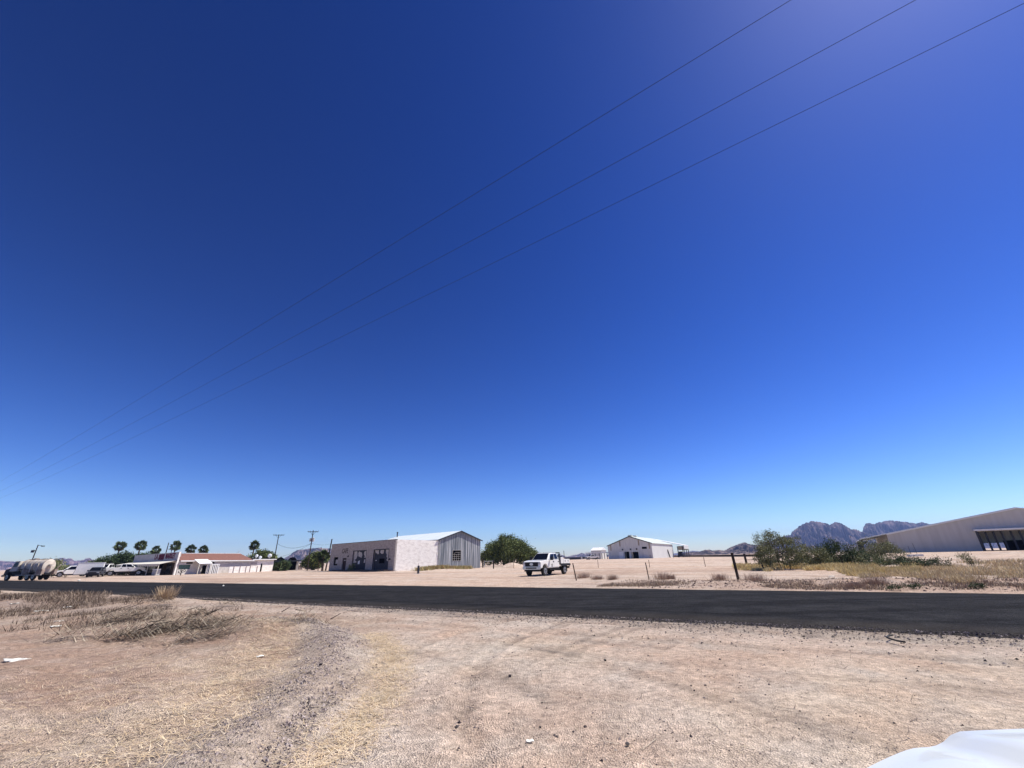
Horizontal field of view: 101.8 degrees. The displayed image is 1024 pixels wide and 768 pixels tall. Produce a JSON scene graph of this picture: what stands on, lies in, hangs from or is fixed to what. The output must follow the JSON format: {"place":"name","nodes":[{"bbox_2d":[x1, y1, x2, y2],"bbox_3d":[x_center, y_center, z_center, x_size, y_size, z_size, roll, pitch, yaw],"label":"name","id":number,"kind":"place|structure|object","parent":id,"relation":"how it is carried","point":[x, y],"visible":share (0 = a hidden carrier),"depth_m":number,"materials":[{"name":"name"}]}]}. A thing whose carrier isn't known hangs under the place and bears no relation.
{"place":"outdoors","nodes":[
{"label":"outdoors","id":0,"kind":"place"},
{"bbox_2d":[0,558,111,569],"bbox_3d":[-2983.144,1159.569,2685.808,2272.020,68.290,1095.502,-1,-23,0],"label":"mountain","id":1,"kind":"structure","parent":0,"point":[5,565],"depth_m":2595.17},
{"bbox_2d":[284,548,330,563],"bbox_3d":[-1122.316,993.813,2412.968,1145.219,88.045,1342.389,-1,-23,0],"label":"mountain","id":2,"kind":"structure","parent":0,"point":[298,554],"depth_m":2333.60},
{"bbox_2d":[3,0,789,479],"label":"power line","id":3,"kind":"object","parent":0,"point":[493,182],"visible":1,"depth_m":9.17,"materials":[{"name":"grey metal"}]},
{"bbox_2d":[1,0,914,490],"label":"power line","id":4,"kind":"object","parent":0,"point":[567,188],"visible":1,"depth_m":9.27,"materials":[{"name":"grey metal"}]},
{"bbox_2d":[0,548,1023,767],"bbox_3d":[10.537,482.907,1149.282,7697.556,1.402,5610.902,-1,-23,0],"label":"ground","id":5,"kind":"structure","parent":0,"point":[997,704],"depth_m":5.83,"materials":[{"name":"soil"}]},
{"bbox_2d":[3,658,31,661],"bbox_3d":[-9.458,5.262,7.959,0.556,0.049,0.294,-15,-26,30],"label":"paper scrap","id":6,"kind":"object","parent":5,"relation":"on","point":[10,660],"visible":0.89,"depth_m":7.92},
{"bbox_2d":[37,558,69,577],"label":"shrub","id":7,"kind":"object","parent":5,"relation":"on","point":[59,562],"visible":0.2,"depth_m":81.55,"materials":[{"name":"green plant"}]},
{"bbox_2d":[53,566,84,576],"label":"suv","id":8,"kind":"object","parent":5,"relation":"on","point":[70,570],"visible":0.56,"depth_m":79.87,"materials":[{"name":"white"}]},
{"bbox_2d":[15,612,163,641],"bbox_3d":[-10.421,5.953,10.190,3.496,0.496,0.951,3,-23,-11],"label":"frond heap","id":9,"kind":"object","parent":5,"relation":"on","point":[90,629],"visible":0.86,"depth_m":10.15,"materials":[{"name":"beige plant"}]},
{"bbox_2d":[73,562,105,576],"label":"box trailer","id":10,"kind":"object","parent":5,"relation":"on","point":[81,568],"visible":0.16,"depth_m":76.97,"materials":[{"name":"white paint"}]},
{"bbox_2d":[85,567,105,576],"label":"parked car","id":11,"kind":"object","parent":5,"relation":"on","point":[96,571],"visible":1,"depth_m":76.36,"materials":[{"name":"metal"}]},
{"bbox_2d":[104,564,115,574],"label":"pickup truck","id":12,"kind":"object","parent":5,"relation":"on","point":[109,565],"visible":0.08,"depth_m":84.12,"materials":[{"name":"white"}]},
{"bbox_2d":[61,602,173,627],"bbox_3d":[-11.644,7.006,12.747,3.805,0.594,1.607,16,-28,-35],"label":"frond heap","id":13,"kind":"object","parent":5,"relation":"on","point":[125,613],"visible":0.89,"depth_m":12.74,"materials":[{"name":"beige plant"}]},
{"bbox_2d":[112,541,127,553],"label":"palm tree","id":14,"kind":"object","parent":5,"relation":"on","point":[122,546],"visible":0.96,"depth_m":130.94,"materials":[{"name":"green plant"}]},
{"bbox_2d":[85,550,158,574],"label":"trimmed hedge","id":15,"kind":"object","parent":5,"relation":"on","point":[119,558],"visible":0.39,"depth_m":90.74,"materials":[{"name":"green plant"}]},
{"bbox_2d":[0,589,244,631],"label":"dead weeds","id":16,"kind":"object","parent":5,"relation":"on","point":[78,602],"visible":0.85,"depth_m":17.31,"materials":[{"name":"plant"}]},
{"bbox_2d":[58,620,189,641],"bbox_3d":[-9.119,5.816,9.817,2.779,0.416,1.025,2,-23,-8],"label":"frond heap","id":17,"kind":"object","parent":5,"relation":"on","point":[126,631],"visible":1,"depth_m":9.76,"materials":[{"name":"beige plant"}]},
{"bbox_2d":[106,564,146,575],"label":"pickup truck","id":18,"kind":"object","parent":5,"relation":"on","point":[128,568],"visible":0.95,"depth_m":81.30,"materials":[{"name":"white"}]},
{"bbox_2d":[134,540,147,553],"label":"palm tree","id":19,"kind":"object","parent":5,"relation":"on","point":[140,544],"visible":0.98,"depth_m":130.99,"materials":[{"name":"green plant"}]},
{"bbox_2d":[116,552,180,575],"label":"market building","id":20,"kind":"structure","parent":5,"relation":"on","point":[166,563],"depth_m":83.45,"materials":[{"name":"white paint"}]},
{"bbox_2d":[165,563,172,573],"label":"shop window","id":21,"kind":"structure","parent":20,"relation":"in","point":[169,565],"depth_m":82.16,"materials":[{"name":"black glass"}]},
{"bbox_2d":[149,545,161,553],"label":"palm tree","id":22,"kind":"object","parent":5,"relation":"on","point":[154,550],"visible":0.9,"depth_m":139.71,"materials":[{"name":"green plant"}]},
{"bbox_2d":[151,569,160,575],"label":"ice chest","id":23,"kind":"object","parent":5,"relation":"on","point":[154,571],"visible":0.8,"depth_m":79.78,"materials":[{"name":"grey"}]},
{"bbox_2d":[115,617,202,637],"bbox_3d":[-8.672,5.949,10.334,2.119,0.478,1.445,-1,-23,0],"label":"frond heap","id":24,"kind":"object","parent":5,"relation":"on","point":[161,621],"visible":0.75,"depth_m":10.25,"materials":[{"name":"beige plant"}]},
{"bbox_2d":[153,585,184,600],"bbox_3d":[-16.004,9.718,19.427,1.294,0.618,1.332,-1,-23,0],"label":"dry tuft","id":25,"kind":"object","parent":5,"relation":"on","point":[168,593],"visible":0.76,"depth_m":19.23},
{"bbox_2d":[151,593,186,604],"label":"frond heap","id":26,"kind":"object","parent":5,"relation":"on","point":[170,599],"visible":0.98,"depth_m":18.08,"materials":[{"name":"beige plant"}]},
{"bbox_2d":[169,540,181,551],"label":"palm tree","id":27,"kind":"object","parent":5,"relation":"on","point":[178,543],"visible":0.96,"depth_m":135.43,"materials":[{"name":"green plant"}]},
{"bbox_2d":[130,607,229,634],"bbox_3d":[-8.347,6.028,10.672,2.740,0.532,1.605,-1,-23,0],"label":"frond heap","id":28,"kind":"object","parent":5,"relation":"on","point":[179,620],"visible":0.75,"depth_m":10.61,"materials":[{"name":"beige plant"}]},
{"bbox_2d":[184,544,197,552],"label":"palm tree","id":29,"kind":"object","parent":5,"relation":"on","point":[192,547],"visible":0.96,"depth_m":139.93,"materials":[{"name":"green plant"}]},
{"bbox_2d":[129,621,261,644],"bbox_3d":[-7.109,5.705,9.629,2.756,0.448,1.125,16,-28,-35],"label":"frond heap","id":30,"kind":"object","parent":5,"relation":"on","point":[203,634],"visible":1,"depth_m":9.55,"materials":[{"name":"beige plant"}]},
{"bbox_2d":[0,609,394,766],"bbox_3d":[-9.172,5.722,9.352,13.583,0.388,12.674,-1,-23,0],"label":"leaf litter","id":31,"kind":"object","parent":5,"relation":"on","point":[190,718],"visible":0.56,"depth_m":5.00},
{"bbox_2d":[177,602,218,617],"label":"frond heap","id":32,"kind":"object","parent":5,"relation":"on","point":[197,612],"visible":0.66,"depth_m":13.49,"materials":[{"name":"beige plant"}]},
{"bbox_2d":[198,545,209,552],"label":"palm tree","id":33,"kind":"object","parent":5,"relation":"on","point":[202,548],"visible":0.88,"depth_m":139.81,"materials":[{"name":"green plant"}]},
{"bbox_2d":[18,607,402,653],"bbox_3d":[-10.081,7.063,12.561,13.713,0.411,7.364,-13,-26,27],"label":"dry debris","id":34,"kind":"object","parent":5,"relation":"on","point":[175,614],"visible":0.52,"depth_m":11.03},
{"bbox_2d":[203,564,219,573],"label":"striped gate","id":35,"kind":"structure","parent":5,"relation":"on","point":[214,568],"depth_m":85.60,"materials":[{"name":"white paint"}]},
{"bbox_2d":[175,553,254,574],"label":"house","id":36,"kind":"structure","parent":5,"relation":"on","point":[192,563],"depth_m":87.92,"materials":[{"name":"white paint"}]},
{"bbox_2d":[178,565,189,569],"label":"window","id":37,"kind":"structure","parent":36,"relation":"in","point":[180,566],"depth_m":82.81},
{"bbox_2d":[168,609,264,633],"bbox_3d":[-7.333,6.044,10.744,2.734,0.454,1.368,11,-26,-27],"label":"frond heap","id":38,"kind":"object","parent":5,"relation":"on","point":[233,617],"visible":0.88,"depth_m":10.69,"materials":[{"name":"beige plant"}]},
{"bbox_2d":[0,615,434,767],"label":"straw","id":39,"kind":"object","parent":5,"relation":"on","point":[349,734],"visible":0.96,"depth_m":4.79,"materials":[{"name":"plant"}]},
{"bbox_2d":[208,597,245,605],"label":"frond heap","id":40,"kind":"object","parent":5,"relation":"on","point":[227,602],"visible":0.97,"depth_m":17.22,"materials":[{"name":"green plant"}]},
{"bbox_2d":[228,566,259,572],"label":"yard wall","id":41,"kind":"structure","parent":5,"relation":"on","point":[240,569],"depth_m":90.39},
{"bbox_2d":[248,540,260,553],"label":"palm tree","id":42,"kind":"object","parent":5,"relation":"on","point":[254,545],"visible":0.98,"depth_m":130.99,"materials":[{"name":"green plant"}]},
{"bbox_2d":[246,548,273,558],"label":"desert tree","id":43,"kind":"object","parent":5,"relation":"on","point":[258,552],"visible":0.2,"depth_m":120.53,"materials":[{"name":"green plant"}]},
{"bbox_2d":[250,559,276,571],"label":"flat roofed annex","id":44,"kind":"object","parent":5,"relation":"on","point":[265,565],"visible":0.53,"depth_m":96.56,"materials":[{"name":"white paint"}]},
{"bbox_2d":[139,616,389,767],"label":"gravel","id":45,"kind":"structure","parent":5,"relation":"on","point":[341,682],"depth_m":5.01,"materials":[{"name":"gravel"}]},
{"bbox_2d":[258,550,277,558],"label":"desert tree","id":46,"kind":"object","parent":5,"relation":"on","point":[264,555],"visible":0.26,"depth_m":118.13,"materials":[{"name":"green plant"}]},
{"bbox_2d":[253,557,301,570],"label":"carport","id":47,"kind":"object","parent":5,"relation":"on","point":[295,563],"visible":0.3,"depth_m":110.04,"materials":[{"name":"grey"}]},
{"bbox_2d":[276,561,287,570],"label":"shrub","id":48,"kind":"object","parent":5,"relation":"on","point":[279,566],"visible":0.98,"depth_m":99.33,"materials":[{"name":"green plant"}]},
{"bbox_2d":[272,559,292,570],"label":"shrub","id":49,"kind":"object","parent":5,"relation":"on","point":[275,563],"visible":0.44,"depth_m":103.63,"materials":[{"name":"green plant"}]},
{"bbox_2d":[267,605,347,627],"bbox_3d":[-5.350,5.967,10.694,2.698,0.542,0.922,-3,-23,4],"label":"frond heap","id":50,"kind":"object","parent":5,"relation":"on","point":[304,616],"visible":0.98,"depth_m":10.72,"materials":[{"name":"beige plant"}]},
{"bbox_2d":[306,530,318,570],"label":"utility pole","id":51,"kind":"object","parent":5,"relation":"on","point":[311,540],"visible":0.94,"depth_m":98.46,"materials":[{"name":"brown wood"}]},
{"bbox_2d":[298,550,329,569],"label":"desert tree","id":52,"kind":"object","parent":5,"relation":"on","point":[313,563],"visible":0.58,"depth_m":102.56,"materials":[{"name":"green plant"}]},
{"bbox_2d":[316,549,330,570],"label":"tree","id":53,"kind":"object","parent":5,"relation":"on","point":[322,553],"visible":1,"depth_m":89.19,"materials":[{"name":"green plant"}]},
{"bbox_2d":[327,569,392,571],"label":"brown weeds","id":54,"kind":"object","parent":5,"relation":"on","point":[371,570],"visible":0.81,"depth_m":75.46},
{"bbox_2d":[328,539,438,570],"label":"cafe building","id":55,"kind":"structure","parent":5,"relation":"on","point":[398,555],"depth_m":76.70,"materials":[{"name":"paint"}]},
{"bbox_2d":[353,551,365,570],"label":"window","id":56,"kind":"structure","parent":55,"relation":"in","point":[359,556],"depth_m":80.00,"materials":[{"name":"black glass"}]},
{"bbox_2d":[373,549,388,569],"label":"window","id":57,"kind":"structure","parent":55,"relation":"in","point":[381,556],"depth_m":75.10,"materials":[{"name":"black glass"}]},
{"bbox_2d":[388,531,482,567],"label":"metal shed","id":58,"kind":"structure","parent":5,"relation":"on","point":[459,548],"depth_m":83.08,"materials":[{"name":"grey"}]},
{"bbox_2d":[452,550,460,560],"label":"window","id":59,"kind":"structure","parent":58,"relation":"in","point":[456,554],"depth_m":81.82,"materials":[{"name":"black"}]},
{"bbox_2d":[414,564,475,570],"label":"yellow grass","id":60,"kind":"structure","parent":5,"relation":"on","point":[430,567],"depth_m":72.78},
{"bbox_2d":[480,532,539,565],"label":"mesquite tree","id":61,"kind":"object","parent":5,"relation":"on","point":[509,548],"visible":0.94,"depth_m":102.28,"materials":[{"name":"green plant"}]},
{"bbox_2d":[0,613,1023,767],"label":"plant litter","id":62,"kind":"object","parent":5,"relation":"on","point":[517,715],"visible":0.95,"depth_m":4.47,"materials":[{"name":"plant"}]},
{"bbox_2d":[1,602,1023,767],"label":"pebbles","id":63,"kind":"object","parent":5,"relation":"on","point":[545,712],"visible":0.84,"depth_m":4.71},
{"bbox_2d":[523,552,570,575],"bbox_3d":[3.645,18.490,43.109,2.680,2.299,6.550,-15,-27,30],"label":"flatbed truck","id":64,"kind":"object","parent":5,"relation":"on","point":[544,564],"visible":1,"depth_m":41.97,"materials":[{"name":"white"}]},
{"bbox_2d":[76,594,1023,679],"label":"asphalt chippings","id":65,"kind":"object","parent":5,"relation":"on","point":[754,625],"visible":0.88,"depth_m":10.24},
{"bbox_2d":[572,572,594,578],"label":"dry tuft","id":66,"kind":"object","parent":5,"relation":"on","point":[582,574],"visible":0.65,"depth_m":34.34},
{"bbox_2d":[585,555,598,559],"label":"pickup truck","id":67,"kind":"object","parent":5,"relation":"on","point":[589,557],"visible":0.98,"depth_m":183.68,"materials":[{"name":"white"}]},
{"bbox_2d":[590,547,606,558],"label":"white shed","id":68,"kind":"structure","parent":5,"relation":"on","point":[599,549],"depth_m":219.69,"materials":[{"name":"paint"}]},
{"bbox_2d":[591,575,606,579],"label":"dry tuft","id":69,"kind":"object","parent":5,"relation":"on","point":[597,577],"visible":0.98,"depth_m":31.55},
{"bbox_2d":[608,574,619,579],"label":"dry tuft","id":70,"kind":"object","parent":5,"relation":"on","point":[611,577],"visible":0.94,"depth_m":30.77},
{"bbox_2d":[607,535,673,558],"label":"barn","id":71,"kind":"structure","parent":5,"relation":"on","point":[632,546],"depth_m":184.61,"materials":[{"name":"grey"}]},
{"bbox_2d":[626,552,638,558],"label":"doorway","id":72,"kind":"structure","parent":71,"relation":"in","point":[635,554],"depth_m":183.89,"materials":[{"name":"black"}]},
{"bbox_2d":[643,572,676,579],"bbox_3d":[10.920,13.934,30.318,2.413,0.596,2.516,-1,-23,0],"label":"dry tuft","id":73,"kind":"object","parent":5,"relation":"on","point":[660,576],"visible":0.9,"depth_m":30.23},
{"bbox_2d":[656,539,689,556],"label":"open shelter","id":74,"kind":"object","parent":5,"relation":"on","point":[684,547],"visible":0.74,"depth_m":217.00,"materials":[{"name":"white paint"}]},
{"bbox_2d":[349,624,1023,761],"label":"twigs","id":75,"kind":"object","parent":5,"relation":"on","point":[673,686],"visible":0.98,"depth_m":5.12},
{"bbox_2d":[354,624,1020,767],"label":"loose stones","id":76,"kind":"object","parent":5,"relation":"on","point":[573,731],"visible":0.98,"depth_m":4.49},
{"bbox_2d":[674,554,754,556],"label":"earth bank","id":77,"kind":"structure","parent":5,"relation":"on","point":[739,555],"depth_m":184.31,"materials":[{"name":"beige soil"}]},
{"bbox_2d":[705,573,731,579],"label":"dry tuft","id":78,"kind":"object","parent":5,"relation":"on","point":[719,576],"visible":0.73,"depth_m":28.31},
{"bbox_2d":[731,553,739,579],"bbox_3d":[14.905,12.299,27.747,0.251,1.972,0.174,-1,-23,0],"label":"wooden post","id":79,"kind":"object","parent":5,"relation":"on","point":[735,566],"visible":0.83,"depth_m":27.74,"materials":[{"name":"brown wood"}]},
{"bbox_2d":[734,572,776,580],"bbox_3d":[14.527,11.534,24.895,2.063,0.500,2.308,-1,-23,0],"label":"dry tuft","id":80,"kind":"object","parent":5,"relation":"on","point":[752,577],"visible":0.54,"depth_m":24.66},
{"bbox_2d":[749,542,784,569],"bbox_3d":[25.572,17.538,42.309,3.319,2.979,2.149,-1,-23,0],"label":"mesquite tree","id":81,"kind":"object","parent":5,"relation":"on","point":[760,555],"visible":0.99,"depth_m":42.03,"materials":[{"name":"green plant"}]},
{"bbox_2d":[750,528,810,568],"bbox_3d":[28.327,17.300,43.558,6.351,4.255,3.815,-1,-23,0],"label":"mesquite tree","id":82,"kind":"object","parent":5,"relation":"on","point":[793,556],"visible":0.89,"depth_m":43.14,"materials":[{"name":"green plant"}]},
{"bbox_2d":[597,575,1023,590],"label":"verge weeds","id":83,"kind":"object","parent":5,"relation":"on","point":[873,586],"visible":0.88,"depth_m":19.98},
{"bbox_2d":[798,546,836,564],"bbox_3d":[33.200,19.025,45.968,4.488,2.679,3.141,-1,-23,0],"label":"mesquite tree","id":84,"kind":"object","parent":5,"relation":"on","point":[817,554],"visible":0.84,"depth_m":45.66,"materials":[{"name":"green plant"}]},
{"bbox_2d":[622,577,1022,591],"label":"clods","id":85,"kind":"object","parent":5,"relation":"on","point":[692,586],"visible":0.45,"depth_m":21.52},
{"bbox_2d":[729,561,925,576],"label":"tall grass","id":86,"kind":"structure","parent":5,"relation":"on","point":[851,568],"depth_m":39.69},
{"bbox_2d":[811,536,873,562],"bbox_3d":[38.034,19.266,47.971,6.896,3.457,4.350,-1,-23,0],"label":"mesquite tree","id":87,"kind":"object","parent":5,"relation":"on","point":[836,549],"visible":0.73,"depth_m":47.57,"materials":[{"name":"green plant"}]},
{"bbox_2d":[838,581,867,587],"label":"dry tuft","id":88,"kind":"object","parent":5,"relation":"on","point":[853,584],"visible":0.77,"depth_m":19.31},
{"bbox_2d":[849,576,890,584],"bbox_3d":[17.241,9.418,20.006,1.605,0.348,1.692,15,-28,-33],"label":"dry tuft","id":89,"kind":"object","parent":5,"relation":"on","point":[874,581],"visible":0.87,"depth_m":19.75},
{"bbox_2d":[851,549,896,564],"bbox_3d":[39.829,19.015,45.558,5.118,1.925,2.670,-1,-23,0],"label":"bush","id":90,"kind":"object","parent":5,"relation":"on","point":[872,562],"visible":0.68,"depth_m":45.54,"materials":[{"name":"green plant"}]},
{"bbox_2d":[851,536,911,558],"bbox_3d":[48.270,21.825,55.362,9.212,3.566,4.762,-1,-23,0],"label":"mesquite tree","id":91,"kind":"object","parent":5,"relation":"on","point":[887,547],"visible":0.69,"depth_m":54.78,"materials":[{"name":"green plant"}]},
{"bbox_2d":[863,554,916,566],"bbox_3d":[38.292,17.710,41.651,4.787,1.470,2.568,-1,-23,0],"label":"bush","id":92,"kind":"object","parent":5,"relation":"on","point":[897,559],"visible":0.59,"depth_m":41.83,"materials":[{"name":"green plant"}]},
{"bbox_2d":[883,582,902,589],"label":"weed clump","id":93,"kind":"object","parent":5,"relation":"on","point":[893,587],"visible":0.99,"depth_m":18.02,"materials":[{"name":"green plant"}]},
{"bbox_2d":[886,634,905,642],"bbox_3d":[7.324,4.884,8.004,0.194,0.032,0.823,-12,-25,25],"label":"cable","id":94,"kind":"object","parent":5,"relation":"on","point":[888,636],"visible":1,"depth_m":7.87,"materials":[{"name":"black rubber"}]},
{"bbox_2d":[901,582,923,588],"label":"weed clump","id":95,"kind":"object","parent":5,"relation":"on","point":[913,585],"visible":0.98,"depth_m":18.02,"materials":[{"name":"green plant"}]},
{"bbox_2d":[893,554,951,566],"bbox_3d":[36.500,15.850,37.176,4.651,1.595,2.925,-1,-23,0],"label":"bush","id":96,"kind":"object","parent":5,"relation":"on","point":[929,561],"visible":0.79,"depth_m":36.80,"materials":[{"name":"green plant"}]},
{"bbox_2d":[856,507,1023,552],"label":"warehouse","id":97,"kind":"structure","parent":5,"relation":"on","point":[976,532],"depth_m":91.63,"materials":[{"name":"metal"}]},
{"bbox_2d":[1003,540,1023,550],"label":"bay door","id":98,"kind":"structure","parent":97,"relation":"in","point":[1011,544],"depth_m":87.10,"materials":[{"name":"black"}]},
{"bbox_2d":[857,558,1023,583],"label":"pale grass","id":99,"kind":"structure","parent":5,"relation":"on","point":[951,573],"depth_m":27.60,"materials":[{"name":"plant"}]},
{"bbox_2d":[868,729,1023,767],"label":"parked car","id":100,"kind":"object","parent":5,"relation":"on","point":[1002,748],"visible":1,"depth_m":1.27,"materials":[{"name":"white"}]},
{"bbox_2d":[954,551,981,566],"bbox_3d":[37.906,14.722,34.648,2.016,1.679,1.240,5,-24,-14],"label":"bush","id":101,"kind":"object","parent":5,"relation":"on","point":[971,562],"visible":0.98,"depth_m":34.62,"materials":[{"name":"green plant"}]},
{"bbox_2d":[967,582,986,589],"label":"weed clump","id":102,"kind":"object","parent":5,"relation":"on","point":[976,584],"visible":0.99,"depth_m":17.23,"materials":[{"name":"green plant"}]},
{"bbox_2d":[0,580,1023,638],"bbox_3d":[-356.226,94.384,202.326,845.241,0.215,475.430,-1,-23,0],"label":"road","id":103,"kind":"structure","parent":0,"point":[982,613],"depth_m":14.67,"materials":[{"name":"asphalt"}]},
{"bbox_2d":[1,558,60,580],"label":"water truck","id":104,"kind":"object","parent":103,"relation":"on","point":[32,569],"visible":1,"depth_m":64.36,"materials":[{"name":"white"}]},
{"bbox_2d":[0,0,1023,561],"label":"sky","id":105,"kind":"structure","parent":0,"point":[819,316],"materials":[{"name":"blue"}]},
{"bbox_2d":[6,3,1023,495],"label":"power line","id":106,"kind":"object","parent":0,"point":[610,205],"visible":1,"depth_m":9.36,"materials":[{"name":"grey metal"}]},
{"bbox_2d":[557,553,608,557],"bbox_3d":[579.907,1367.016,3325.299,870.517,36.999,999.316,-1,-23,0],"label":"hills","id":107,"kind":"structure","parent":0,"point":[580,555],"depth_m":3199.07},
{"bbox_2d":[685,542,789,554],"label":"hills","id":108,"kind":"structure","parent":0,"point":[743,548],"depth_m":1283.26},
{"bbox_2d":[764,521,877,551],"bbox_3d":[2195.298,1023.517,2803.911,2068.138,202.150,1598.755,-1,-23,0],"label":"mountain","id":109,"kind":"structure","parent":0,"point":[812,533],"depth_m":2659.63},
{"bbox_2d":[863,520,1005,547],"bbox_3d":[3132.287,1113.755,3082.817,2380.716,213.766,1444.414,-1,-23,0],"label":"mountain","id":110,"kind":"structure","parent":0,"point":[883,527],"depth_m":3043.41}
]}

